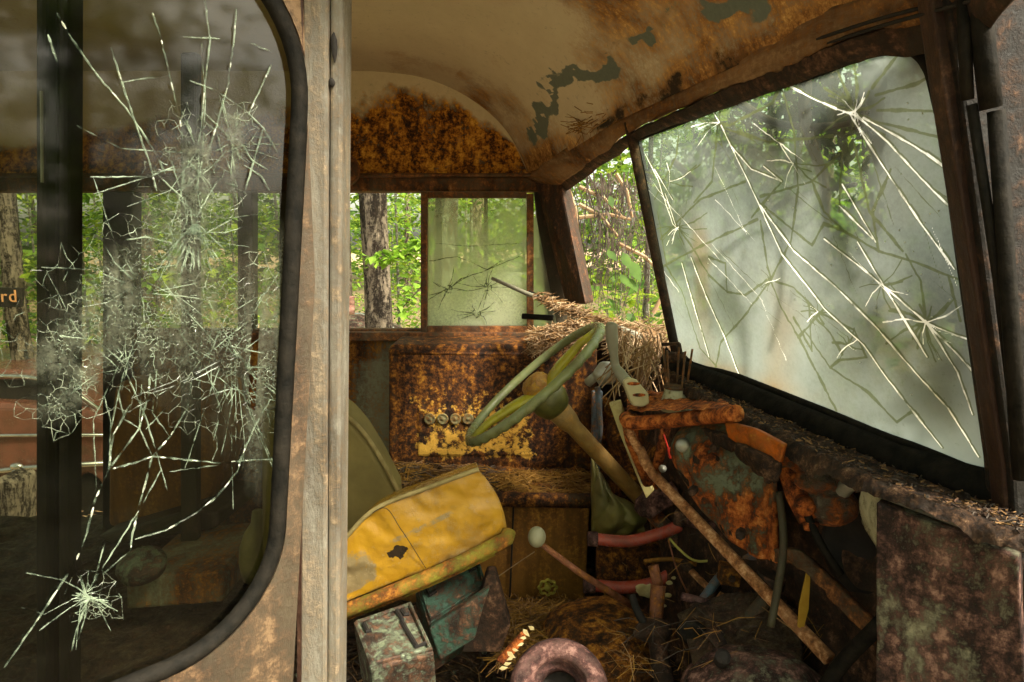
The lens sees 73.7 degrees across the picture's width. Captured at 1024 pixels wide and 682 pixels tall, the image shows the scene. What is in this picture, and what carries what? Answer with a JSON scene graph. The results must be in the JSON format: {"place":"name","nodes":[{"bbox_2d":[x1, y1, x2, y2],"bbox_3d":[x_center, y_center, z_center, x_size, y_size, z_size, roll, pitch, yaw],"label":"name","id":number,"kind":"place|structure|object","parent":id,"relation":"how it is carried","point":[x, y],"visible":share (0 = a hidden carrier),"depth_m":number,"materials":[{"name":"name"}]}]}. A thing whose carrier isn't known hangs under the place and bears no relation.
{"place":"outdoors","nodes":[
{"label":"outdoors","id":0,"kind":"place"},
{"bbox_2d":[258,249,676,347],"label":"ground","id":1,"kind":"structure","parent":0,"point":[353,256],"depth_m":23.23,"materials":[{"name":"soil"}]},
{"bbox_2d":[349,242,351,295],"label":"pine tree","id":2,"kind":"object","parent":1,"relation":"on","point":[350,288],"visible":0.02,"depth_m":6.95,"materials":[{"name":"brown plant"}]},
{"bbox_2d":[358,193,392,327],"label":"pine tree","id":3,"kind":"object","parent":1,"relation":"on","point":[374,240],"visible":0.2,"depth_m":5.08,"materials":[{"name":"brown plant"}]},
{"bbox_2d":[362,222,434,320],"bbox_3d":[-0.695,-0.433,4.281,0.491,0.615,0.222,0,9,0],"label":"leafy branch","id":4,"kind":"object","parent":3,"relation":"attached to","point":[396,254],"visible":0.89,"depth_m":4.26,"materials":[{"name":"green plant"}]},
{"bbox_2d":[350,193,420,295],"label":"sapling","id":5,"kind":"object","parent":1,"relation":"on","point":[392,278],"visible":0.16,"depth_m":23.26,"materials":[{"name":"green plant"}]},
{"bbox_2d":[350,193,420,304],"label":"sapling","id":6,"kind":"object","parent":1,"relation":"on","point":[391,206],"visible":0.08,"depth_m":16.21,"materials":[{"name":"green plant"}]},
{"bbox_2d":[362,193,420,310],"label":"sapling","id":7,"kind":"object","parent":1,"relation":"on","point":[398,244],"visible":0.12,"depth_m":19.26,"materials":[{"name":"green plant"}]},
{"bbox_2d":[350,195,432,287],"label":"sapling","id":8,"kind":"object","parent":1,"relation":"on","point":[361,249],"visible":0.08,"depth_m":21.04,"materials":[{"name":"green plant"}]},
{"bbox_2d":[404,193,411,300],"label":"woodland tree","id":9,"kind":"object","parent":1,"relation":"on","point":[406,240],"visible":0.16,"depth_m":21.97,"materials":[{"name":"brown plant"}]},
{"bbox_2d":[350,193,478,327],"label":"sapling","id":10,"kind":"object","parent":1,"relation":"on","point":[396,218],"visible":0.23,"depth_m":8.55,"materials":[{"name":"green plant"}]},
{"bbox_2d":[429,199,432,288],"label":"woodland tree","id":11,"kind":"object","parent":1,"relation":"on","point":[430,267],"visible":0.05,"depth_m":26.17,"materials":[{"name":"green plant"}]},
{"bbox_2d":[433,198,434,278],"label":"woodland tree","id":12,"kind":"object","parent":1,"relation":"on","point":[434,237],"visible":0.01,"depth_m":19.60,"materials":[{"name":"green plant"}]},
{"bbox_2d":[433,198,457,291],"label":"leaning tree","id":13,"kind":"object","parent":1,"relation":"on","point":[449,218],"visible":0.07,"depth_m":4.47,"materials":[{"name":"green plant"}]},
{"bbox_2d":[387,198,526,297],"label":"sapling","id":14,"kind":"object","parent":1,"relation":"on","point":[465,253],"visible":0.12,"depth_m":15.11,"materials":[{"name":"green plant"}]},
{"bbox_2d":[387,193,526,286],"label":"sapling","id":15,"kind":"object","parent":1,"relation":"on","point":[470,239],"visible":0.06,"depth_m":11.68,"materials":[{"name":"green plant"}]},
{"bbox_2d":[258,281,666,340],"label":"undergrowth","id":16,"kind":"object","parent":1,"relation":"on","point":[359,300],"visible":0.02,"depth_m":16.86,"materials":[{"name":"green plant"}]},
{"bbox_2d":[349,313,401,327],"bbox_3d":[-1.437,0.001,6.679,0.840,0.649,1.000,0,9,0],"label":"rusty car","id":17,"kind":"object","parent":16,"relation":"on","point":[356,320],"visible":0.18,"depth_m":6.40,"materials":[{"name":"brown metal"}]},
{"bbox_2d":[349,296,354,314],"bbox_3d":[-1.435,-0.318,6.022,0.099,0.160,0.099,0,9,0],"label":"rusty barrel","id":18,"kind":"object","parent":17,"relation":"on","point":[351,305],"visible":0.45,"depth_m":5.99,"materials":[{"name":"red paint"}]},
{"bbox_2d":[429,200,503,274],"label":"sapling","id":19,"kind":"object","parent":1,"relation":"on","point":[467,239],"visible":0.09,"depth_m":23.41,"materials":[{"name":"green plant"}]},
{"bbox_2d":[468,198,481,273],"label":"woodland tree","id":20,"kind":"object","parent":1,"relation":"on","point":[477,216],"visible":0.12,"depth_m":12.60,"materials":[{"name":"brown plant"}]},
{"bbox_2d":[481,198,483,260],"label":"woodland tree","id":21,"kind":"object","parent":1,"relation":"on","point":[482,227],"visible":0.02,"depth_m":15.60,"materials":[{"name":"brown plant"}]},
{"bbox_2d":[458,198,512,272],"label":"sapling","id":22,"kind":"object","parent":1,"relation":"on","point":[488,227],"visible":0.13,"depth_m":22.10,"materials":[{"name":"green plant"}]},
{"bbox_2d":[390,193,586,327],"bbox_3d":[-0.567,-1.175,6.566,2.524,4.714,2.218,-1,9,-4],"label":"sapling","id":23,"kind":"object","parent":1,"relation":"on","point":[432,209],"visible":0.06,"depth_m":6.74,"materials":[{"name":"green plant"}]},
{"bbox_2d":[488,198,526,269],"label":"sapling","id":24,"kind":"object","parent":1,"relation":"on","point":[505,240],"visible":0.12,"depth_m":22.74,"materials":[{"name":"green plant"}]},
{"bbox_2d":[0,0,1023,681],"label":"abandoned bus","id":25,"kind":"object","parent":1,"relation":"on","point":[180,180],"visible":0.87,"depth_m":0.82,"materials":[{"name":"beige paint"}]},
{"bbox_2d":[354,602,435,681],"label":"battery box","id":26,"kind":"object","parent":25,"relation":"on","point":[393,644],"visible":1,"depth_m":1.13,"materials":[{"name":"grey metal"}]},
{"bbox_2d":[347,399,515,620],"bbox_3d":[-0.283,0.302,1.482,0.512,0.393,0.617,-2,9,-15],"label":"driver seat","id":27,"kind":"object","parent":25,"relation":"on","point":[395,531],"visible":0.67,"depth_m":1.25,"materials":[{"name":"yellow leather"}]},
{"bbox_2d":[392,460,508,491],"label":"pine needles","id":28,"kind":"object","parent":25,"relation":"on","point":[414,472],"visible":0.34,"depth_m":1.93,"materials":[{"name":"brown plant"}]},
{"bbox_2d":[416,564,488,669],"bbox_3d":[-0.117,0.541,1.352,0.151,0.215,0.187,0,9,0],"label":"battery box","id":29,"kind":"object","parent":25,"relation":"on","point":[449,610],"visible":0.66,"depth_m":1.29,"materials":[{"name":"teal metal"}]},
{"bbox_2d":[462,566,509,651],"bbox_3d":[-0.049,0.515,1.314,0.092,0.158,0.040,0,9,0],"label":"steel flap","id":30,"kind":"object","parent":29,"relation":"on","point":[493,628],"visible":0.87,"depth_m":1.30,"materials":[{"name":"metal"}]},
{"bbox_2d":[295,600,680,681],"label":"floor rubble","id":31,"kind":"object","parent":25,"relation":"on","point":[351,640],"visible":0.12,"depth_m":1.57,"materials":[{"name":"brown soil"}]},
{"bbox_2d":[510,638,607,681],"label":"air cleaner","id":32,"kind":"object","parent":31,"relation":"on","point":[557,660],"visible":1,"depth_m":1.10,"materials":[{"name":"brown metal"}]},
{"bbox_2d":[346,639,683,681],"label":"floor needles","id":33,"kind":"object","parent":25,"relation":"on","point":[353,660],"visible":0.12,"depth_m":1.52,"materials":[{"name":"brown plant"}]},
{"bbox_2d":[499,551,534,575],"bbox_3d":[0.003,0.528,1.600,0.101,0.075,0.002,0,9,0],"label":"string","id":34,"kind":"object","parent":25,"relation":"attached to","point":[516,563],"visible":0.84,"depth_m":1.60,"materials":[{"name":"brown fabric"}]},
{"bbox_2d":[484,466,590,502],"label":"pine needles","id":35,"kind":"object","parent":25,"relation":"on","point":[578,487],"visible":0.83,"depth_m":1.90,"materials":[{"name":"plant"}]},
{"bbox_2d":[522,313,553,320],"bbox_3d":[0.070,-0.066,1.877,0.088,0.017,0.016,3,9,20],"label":"black rod","id":36,"kind":"object","parent":25,"relation":"attached to","point":[538,317],"visible":1,"depth_m":1.87,"materials":[{"name":"rubber"}]},
{"bbox_2d":[536,243,547,322],"bbox_3d":[0.107,-0.209,2.460,0.025,0.284,0.136,-1,9,-7],"label":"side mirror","id":37,"kind":"object","parent":25,"relation":"attached to","point":[539,276],"visible":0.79,"depth_m":2.49,"materials":[{"name":"green metal"}]},
{"bbox_2d":[537,578,557,596],"bbox_3d":[0.093,0.642,1.780,0.054,0.054,0.018,0,9,0],"label":"valve handwheel","id":38,"kind":"object","parent":25,"relation":"attached to","point":[547,586],"visible":0.99,"depth_m":1.77,"materials":[{"name":"green paint"}]},
{"bbox_2d":[477,589,626,677],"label":"floor needles","id":39,"kind":"object","parent":25,"relation":"on","point":[532,612],"visible":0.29,"depth_m":1.52,"materials":[{"name":"brown plant"}]},
{"bbox_2d":[497,631,525,663],"bbox_3d":[0.000,0.500,1.115,0.049,0.058,0.010,0,9,0],"label":"red shard","id":40,"kind":"object","parent":39,"relation":"on","point":[502,657],"visible":0.67,"depth_m":1.11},
{"bbox_2d":[499,626,533,669],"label":"leaf fragments","id":41,"kind":"object","parent":40,"relation":"on","point":[510,654],"visible":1,"depth_m":1.09,"materials":[{"name":"plant"}]},
{"bbox_2d":[521,316,587,357],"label":"pine needles","id":42,"kind":"object","parent":25,"relation":"on","point":[557,331],"visible":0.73,"depth_m":1.92,"materials":[{"name":"brown plant"}]},
{"bbox_2d":[465,322,678,547],"bbox_3d":[0.174,0.286,1.561,0.649,0.639,0.400,6,10,32],"label":"steering wheel","id":43,"kind":"object","parent":25,"relation":"attached to","point":[545,396],"visible":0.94,"depth_m":1.60,"materials":[{"name":"paint"}]},
{"bbox_2d":[528,526,631,608],"bbox_3d":[0.141,0.450,1.343,0.236,0.212,0.034,-4,10,-22],"label":"gear lever","id":44,"kind":"object","parent":25,"relation":"attached to","point":[536,536],"visible":0.99,"depth_m":1.32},
{"bbox_2d":[560,103,621,146],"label":"header needles","id":45,"kind":"object","parent":25,"relation":"on","point":[579,124],"visible":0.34,"depth_m":1.58,"materials":[{"name":"brown plant"}]},
{"bbox_2d":[594,387,602,439],"bbox_3d":[0.212,0.177,1.667,0.023,0.132,0.014,0,9,0],"label":"blue rod","id":46,"kind":"object","parent":25,"relation":"attached to","point":[599,409],"visible":1,"depth_m":1.66,"materials":[{"name":"grey paint"}]},
{"bbox_2d":[584,361,615,386],"bbox_3d":[0.215,0.080,1.633,0.080,0.067,0.057,0,9,0],"label":"dash light","id":47,"kind":"object","parent":25,"relation":"attached to","point":[594,376],"visible":0.65,"depth_m":1.62,"materials":[{"name":"grey metal"}]},
{"bbox_2d":[591,458,646,534],"bbox_3d":[0.291,0.411,1.737,0.175,0.213,0.092,0,9,0],"label":"plastic bag","id":48,"kind":"object","parent":25,"relation":"on","point":[612,513],"visible":0.82,"depth_m":1.73,"materials":[{"name":"plastic"}]},
{"bbox_2d":[605,322,648,406],"bbox_3d":[0.226,0.047,1.346,0.092,0.167,0.037,3,9,21],"label":"lever","id":49,"kind":"object","parent":25,"relation":"on","point":[636,393],"depth_m":1.34,"materials":[{"name":"metal"}]},
{"bbox_2d":[596,328,664,414],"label":"hanging needles","id":50,"kind":"object","parent":25,"relation":"hanging from","point":[644,353],"visible":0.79,"depth_m":1.54,"materials":[{"name":"brown plant"}]},
{"bbox_2d":[596,570,666,593],"bbox_3d":[0.359,0.505,1.612,0.335,0.232,0.045,3,9,18],"label":"rubber hose","id":51,"kind":"object","parent":25,"relation":"attached to","point":[623,587],"visible":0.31,"depth_m":1.64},
{"bbox_2d":[583,577,595,592],"bbox_3d":[0.189,0.598,1.671,0.028,0.038,0.038,0,9,0],"label":"hose clamp","id":52,"kind":"object","parent":51,"relation":"attached to","point":[588,587],"visible":0.66,"depth_m":1.65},
{"bbox_2d":[609,400,653,497],"bbox_3d":[0.253,0.230,1.454,0.101,0.203,0.031,5,10,30],"label":"flat bar","id":53,"kind":"object","parent":25,"relation":"attached to","point":[617,408],"visible":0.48,"depth_m":1.46,"materials":[{"name":"grey metal"}]},
{"bbox_2d":[597,316,670,375],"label":"pine needles","id":54,"kind":"object","parent":25,"relation":"on","point":[655,328],"visible":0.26,"depth_m":1.74,"materials":[{"name":"brown plant"}]},
{"bbox_2d":[491,277,640,338],"bbox_3d":[0.140,-0.094,1.822,0.481,0.139,0.053,7,11,39],"label":"windshield wiper","id":55,"kind":"object","parent":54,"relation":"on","point":[529,293],"visible":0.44,"depth_m":1.90,"materials":[{"name":"grey metal"}]},
{"bbox_2d":[532,292,643,340],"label":"wiper needles","id":56,"kind":"object","parent":55,"relation":"attached to","point":[572,312],"visible":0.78,"depth_m":1.78,"materials":[{"name":"brown plant"}]},
{"bbox_2d":[598,522,682,547],"bbox_3d":[0.360,0.408,1.600,0.344,0.190,0.060,3,9,19],"label":"rubber hose","id":57,"kind":"object","parent":25,"relation":"attached to","point":[645,537],"visible":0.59,"depth_m":1.63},
{"bbox_2d":[587,531,597,546],"bbox_3d":[0.195,0.479,1.653,0.025,0.037,0.036,0,9,0],"label":"hose clamp","id":58,"kind":"object","parent":57,"relation":"attached to","point":[592,538],"visible":1,"depth_m":1.64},
{"bbox_2d":[629,564,674,681],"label":"hand brake","id":59,"kind":"object","parent":25,"relation":"on","point":[657,596],"visible":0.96,"depth_m":1.31,"materials":[{"name":"black metal"}]},
{"bbox_2d":[635,576,675,606],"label":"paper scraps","id":60,"kind":"object","parent":25,"relation":"on","point":[643,590],"visible":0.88,"depth_m":1.50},
{"bbox_2d":[659,465,666,472],"bbox_3d":[0.315,0.267,1.431,0.016,0.016,0.015,0,9,0],"label":"indicator bulb","id":61,"kind":"object","parent":25,"relation":"hanging from","point":[662,468],"visible":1,"depth_m":1.43,"materials":[{"name":"grey metal"}]},
{"bbox_2d":[643,557,696,566],"bbox_3d":[0.350,0.492,1.516,0.118,0.030,0.014,4,10,25],"label":"thin pipe","id":62,"kind":"object","parent":25,"relation":"attached to","point":[661,559],"visible":0.82,"depth_m":1.51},
{"bbox_2d":[661,347,692,412],"bbox_3d":[0.336,0.079,1.388,0.067,0.126,0.067,0,9,0],"label":"white cup","id":63,"kind":"object","parent":25,"relation":"on","point":[674,391],"visible":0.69,"depth_m":1.38,"materials":[{"name":"ceramic"}]},
{"bbox_2d":[668,539,688,593],"bbox_3d":[0.359,0.491,1.472,0.007,0.106,0.073,-5,10,-31],"label":"wire","id":64,"kind":"object","parent":25,"relation":"attached to","point":[676,566],"visible":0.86,"depth_m":1.47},
{"bbox_2d":[669,538,707,562],"bbox_3d":[0.406,0.457,1.469,0.143,0.036,0.023,4,10,25],"label":"wire","id":65,"kind":"object","parent":25,"relation":"attached to","point":[684,553],"visible":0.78,"depth_m":1.48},
{"bbox_2d":[673,509,715,529],"bbox_3d":[0.434,0.371,1.435,0.202,0.090,0.046,8,12,43],"label":"brown pipe","id":66,"kind":"object","parent":25,"relation":"attached to","point":[679,515],"visible":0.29,"depth_m":1.48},
{"bbox_2d":[676,586,721,643],"bbox_3d":[0.360,0.501,1.248,0.050,0.048,0.184,7,11,37],"label":"brake pedal","id":67,"kind":"object","parent":25,"relation":"on","point":[686,634],"visible":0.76,"depth_m":1.18,"materials":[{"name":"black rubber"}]},
{"bbox_2d":[681,592,708,602],"bbox_3d":[0.364,0.490,1.263,0.106,0.024,0.022,6,11,35],"label":"pedal rod","id":68,"kind":"object","parent":67,"relation":"on","point":[687,597],"visible":0.47,"depth_m":1.28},
{"bbox_2d":[597,512,824,681],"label":"footwell twigs","id":69,"kind":"object","parent":25,"relation":"on","point":[683,650],"visible":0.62,"depth_m":1.16,"materials":[{"name":"plant"}]},
{"bbox_2d":[688,553,766,608],"bbox_3d":[0.407,0.451,1.296,0.166,0.118,0.096,-6,10,-32],"label":"bent lever","id":70,"kind":"object","parent":25,"relation":"attached to","point":[712,586],"visible":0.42,"depth_m":1.30,"materials":[{"name":"blue paint"}]},
{"bbox_2d":[717,560,740,586],"bbox_3d":[0.413,0.442,1.298,0.039,0.033,0.046,0,9,0],"label":"junction box","id":71,"kind":"object","parent":25,"relation":"attached to","point":[728,574],"visible":0.83,"depth_m":1.29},
{"bbox_2d":[624,428,834,664],"bbox_3d":[0.370,0.331,1.211,0.053,0.282,0.447,-6,11,-35],"label":"control rod","id":72,"kind":"object","parent":25,"relation":"attached to","point":[813,642],"visible":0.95,"depth_m":1.20,"materials":[{"name":"metal"}]},
{"bbox_2d":[679,559,786,602],"bbox_3d":[0.423,0.472,1.328,0.028,0.092,0.283,-4,10,-23],"label":"linkage rod","id":73,"kind":"object","parent":25,"relation":"attached to","point":[686,567],"visible":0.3,"depth_m":1.42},
{"bbox_2d":[702,567,785,647],"bbox_3d":[0.401,0.471,1.178,0.142,0.147,0.052,-2,9,-12],"label":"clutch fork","id":74,"kind":"object","parent":25,"relation":"on","point":[767,576],"visible":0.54,"depth_m":1.17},
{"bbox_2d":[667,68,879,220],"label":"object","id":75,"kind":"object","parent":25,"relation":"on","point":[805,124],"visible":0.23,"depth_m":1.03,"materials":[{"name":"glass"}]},
{"bbox_2d":[797,574,809,627],"bbox_3d":[0.461,0.408,1.077,0.016,0.107,0.003,0,9,0],"label":"dead leaf","id":76,"kind":"object","parent":25,"relation":"hanging from","point":[803,608],"visible":1,"depth_m":1.08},
{"bbox_2d":[780,455,859,530],"bbox_3d":[0.467,0.220,1.057,0.127,0.122,0.125,0,9,0],"label":"heater motor","id":77,"kind":"object","parent":25,"relation":"attached to","point":[819,499],"visible":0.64,"depth_m":1.01,"materials":[{"name":"metal"}]},
{"bbox_2d":[767,491,787,627],"bbox_3d":[0.419,0.343,1.073,0.023,0.200,0.076,4,10,22],"label":"drop cable","id":78,"kind":"object","parent":77,"relation":"hanging from","point":[778,583],"visible":1,"depth_m":1.07,"materials":[{"name":"rubber"}]},
{"bbox_2d":[804,515,843,576],"bbox_3d":[0.460,0.303,1.010,0.060,0.085,0.020,6,11,36],"label":"motor lead","id":79,"kind":"object","parent":77,"relation":"hanging from","point":[826,552],"visible":1,"depth_m":1.00,"materials":[{"name":"black rubber"}]},
{"bbox_2d":[666,369,1023,533],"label":"ledge litter","id":80,"kind":"object","parent":25,"relation":"on","point":[1019,518],"visible":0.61,"depth_m":0.89,"materials":[{"name":"plant"}]},
{"bbox_2d":[819,615,876,681],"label":"black cable","id":81,"kind":"object","parent":25,"relation":"attached to","point":[859,644],"visible":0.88,"depth_m":0.96,"materials":[{"name":"rubber"}]},
{"bbox_2d":[488,193,540,290],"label":"sapling","id":82,"kind":"object","parent":1,"relation":"on","point":[499,208],"visible":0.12,"depth_m":17.79,"materials":[{"name":"green plant"}]},
{"bbox_2d":[504,272,540,325],"bbox_3d":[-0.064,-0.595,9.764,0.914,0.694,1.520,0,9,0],"label":"white truck","id":83,"kind":"object","parent":1,"relation":"on","point":[518,274],"visible":0.03,"depth_m":9.12,"materials":[{"name":"grey metal"}]},
{"bbox_2d":[488,193,572,287],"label":"sapling","id":84,"kind":"object","parent":1,"relation":"on","point":[510,234],"visible":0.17,"depth_m":16.34,"materials":[{"name":"green plant"}]},
{"bbox_2d":[452,119,666,325],"bbox_3d":[0.735,-2.529,7.876,3.488,6.989,3.203,-3,9,-21],"label":"sapling","id":85,"kind":"object","parent":1,"relation":"on","point":[624,168],"visible":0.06,"depth_m":8.06,"materials":[{"name":"green plant"}]},
{"bbox_2d":[466,186,668,326],"bbox_3d":[0.305,-1.093,5.001,2.366,5.029,2.693,5,10,30],"label":"sapling","id":86,"kind":"object","parent":1,"relation":"on","point":[537,288],"visible":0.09,"depth_m":5.18,"materials":[{"name":"green plant"}]},
{"bbox_2d":[350,64,874,291],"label":"woods","id":87,"kind":"object","parent":1,"relation":"on","point":[492,217],"visible":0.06,"depth_m":28.50,"materials":[{"name":"green plant"}]},
{"bbox_2d":[453,93,773,334],"bbox_3d":[0.933,-1.493,5.977,3.349,5.521,2.951,2,9,13],"label":"sapling","id":88,"kind":"object","parent":1,"relation":"on","point":[651,143],"visible":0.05,"depth_m":5.88,"materials":[{"name":"green plant"}]},
{"bbox_2d":[579,138,660,305],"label":"sapling","id":89,"kind":"object","parent":1,"relation":"on","point":[617,165],"visible":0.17,"depth_m":20.82,"materials":[{"name":"green plant"}]},
{"bbox_2d":[578,179,668,324],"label":"sapling","id":90,"kind":"object","parent":1,"relation":"on","point":[632,295],"visible":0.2,"depth_m":13.24,"materials":[{"name":"green plant"}]},
{"bbox_2d":[571,160,679,324],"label":"dead vines","id":91,"kind":"object","parent":1,"relation":"on","point":[598,215],"visible":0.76,"depth_m":2.47,"materials":[{"name":"plant"}]},
{"bbox_2d":[607,196,640,291],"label":"vine leaves","id":92,"kind":"object","parent":91,"relation":"attached to","point":[634,269],"visible":1,"depth_m":2.28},
{"bbox_2d":[598,148,678,312],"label":"sapling","id":93,"kind":"object","parent":1,"relation":"on","point":[635,237],"visible":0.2,"depth_m":17.79,"materials":[{"name":"green plant"}]},
{"bbox_2d":[630,159,672,281],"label":"sapling","id":94,"kind":"object","parent":1,"relation":"on","point":[662,209],"visible":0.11,"depth_m":21.35,"materials":[{"name":"green plant"}]},
{"bbox_2d":[596,110,707,322],"bbox_3d":[2.950,-2.920,14.291,2.663,5.798,2.343,-4,10,-22],"label":"sapling","id":95,"kind":"object","parent":1,"relation":"on","point":[654,162],"visible":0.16,"depth_m":14.07,"materials":[{"name":"green plant"}]},
{"bbox_2d":[616,121,732,319],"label":"sapling","id":96,"kind":"object","parent":1,"relation":"on","point":[660,173],"visible":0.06,"depth_m":9.19,"materials":[{"name":"green plant"}]},
{"bbox_2d":[630,122,723,295],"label":"sapling","id":97,"kind":"object","parent":1,"relation":"on","point":[674,152],"visible":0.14,"depth_m":15.40,"materials":[{"name":"green plant"}]},
{"bbox_2d":[630,112,729,289],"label":"sapling","id":98,"kind":"object","parent":1,"relation":"on","point":[691,141],"visible":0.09,"depth_m":16.90,"materials":[{"name":"green plant"}]},
{"bbox_2d":[659,110,751,226],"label":"sapling","id":99,"kind":"object","parent":1,"relation":"on","point":[704,139],"visible":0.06,"depth_m":14.05,"materials":[{"name":"green plant"}]},
{"bbox_2d":[611,95,871,337],"bbox_3d":[2.130,-1.621,4.652,3.309,6.180,2.907,-7,11,-40],"label":"sapling","id":100,"kind":"object","parent":1,"relation":"on","point":[840,217],"visible":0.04,"depth_m":4.61,"materials":[{"name":"green plant"}]},
{"bbox_2d":[641,65,860,330],"bbox_3d":[2.258,-1.198,5.754,2.682,5.008,2.356,-6,11,-35],"label":"sapling","id":101,"kind":"object","parent":1,"relation":"on","point":[688,126],"visible":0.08,"depth_m":5.78,"materials":[{"name":"green plant"}]},
{"bbox_2d":[634,87,873,266],"bbox_3d":[2.740,-1.646,6.899,3.362,5.543,2.963,2,9,11],"label":"sapling","id":102,"kind":"object","parent":1,"relation":"on","point":[764,101],"visible":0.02,"depth_m":7.10,"materials":[{"name":"green plant"}]},
{"bbox_2d":[763,82,854,151],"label":"sapling","id":103,"kind":"object","parent":1,"relation":"on","point":[849,140],"visible":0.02,"depth_m":10.19,"materials":[{"name":"green plant"}]},
{"bbox_2d":[822,69,838,214],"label":"woodland tree","id":104,"kind":"object","parent":1,"relation":"on","point":[831,174],"visible":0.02,"depth_m":13.40,"materials":[{"name":"green plant"}]},
{"bbox_2d":[815,69,872,216],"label":"sapling","id":105,"kind":"object","parent":1,"relation":"on","point":[858,173],"visible":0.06,"depth_m":13.67,"materials":[{"name":"green plant"}]},
{"bbox_2d":[819,71,873,207],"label":"sapling","id":106,"kind":"object","parent":1,"relation":"on","point":[857,170],"visible":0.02,"depth_m":7.56,"materials":[{"name":"green plant"}]},
{"bbox_2d":[860,141,869,210],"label":"woodland tree","id":107,"kind":"object","parent":1,"relation":"on","point":[864,177],"depth_m":18.94,"materials":[{"name":"green plant"}]},
{"bbox_2d":[350,67,872,248],"label":"sky","id":108,"kind":"structure","parent":0,"point":[627,160],"materials":[{"name":"white"}]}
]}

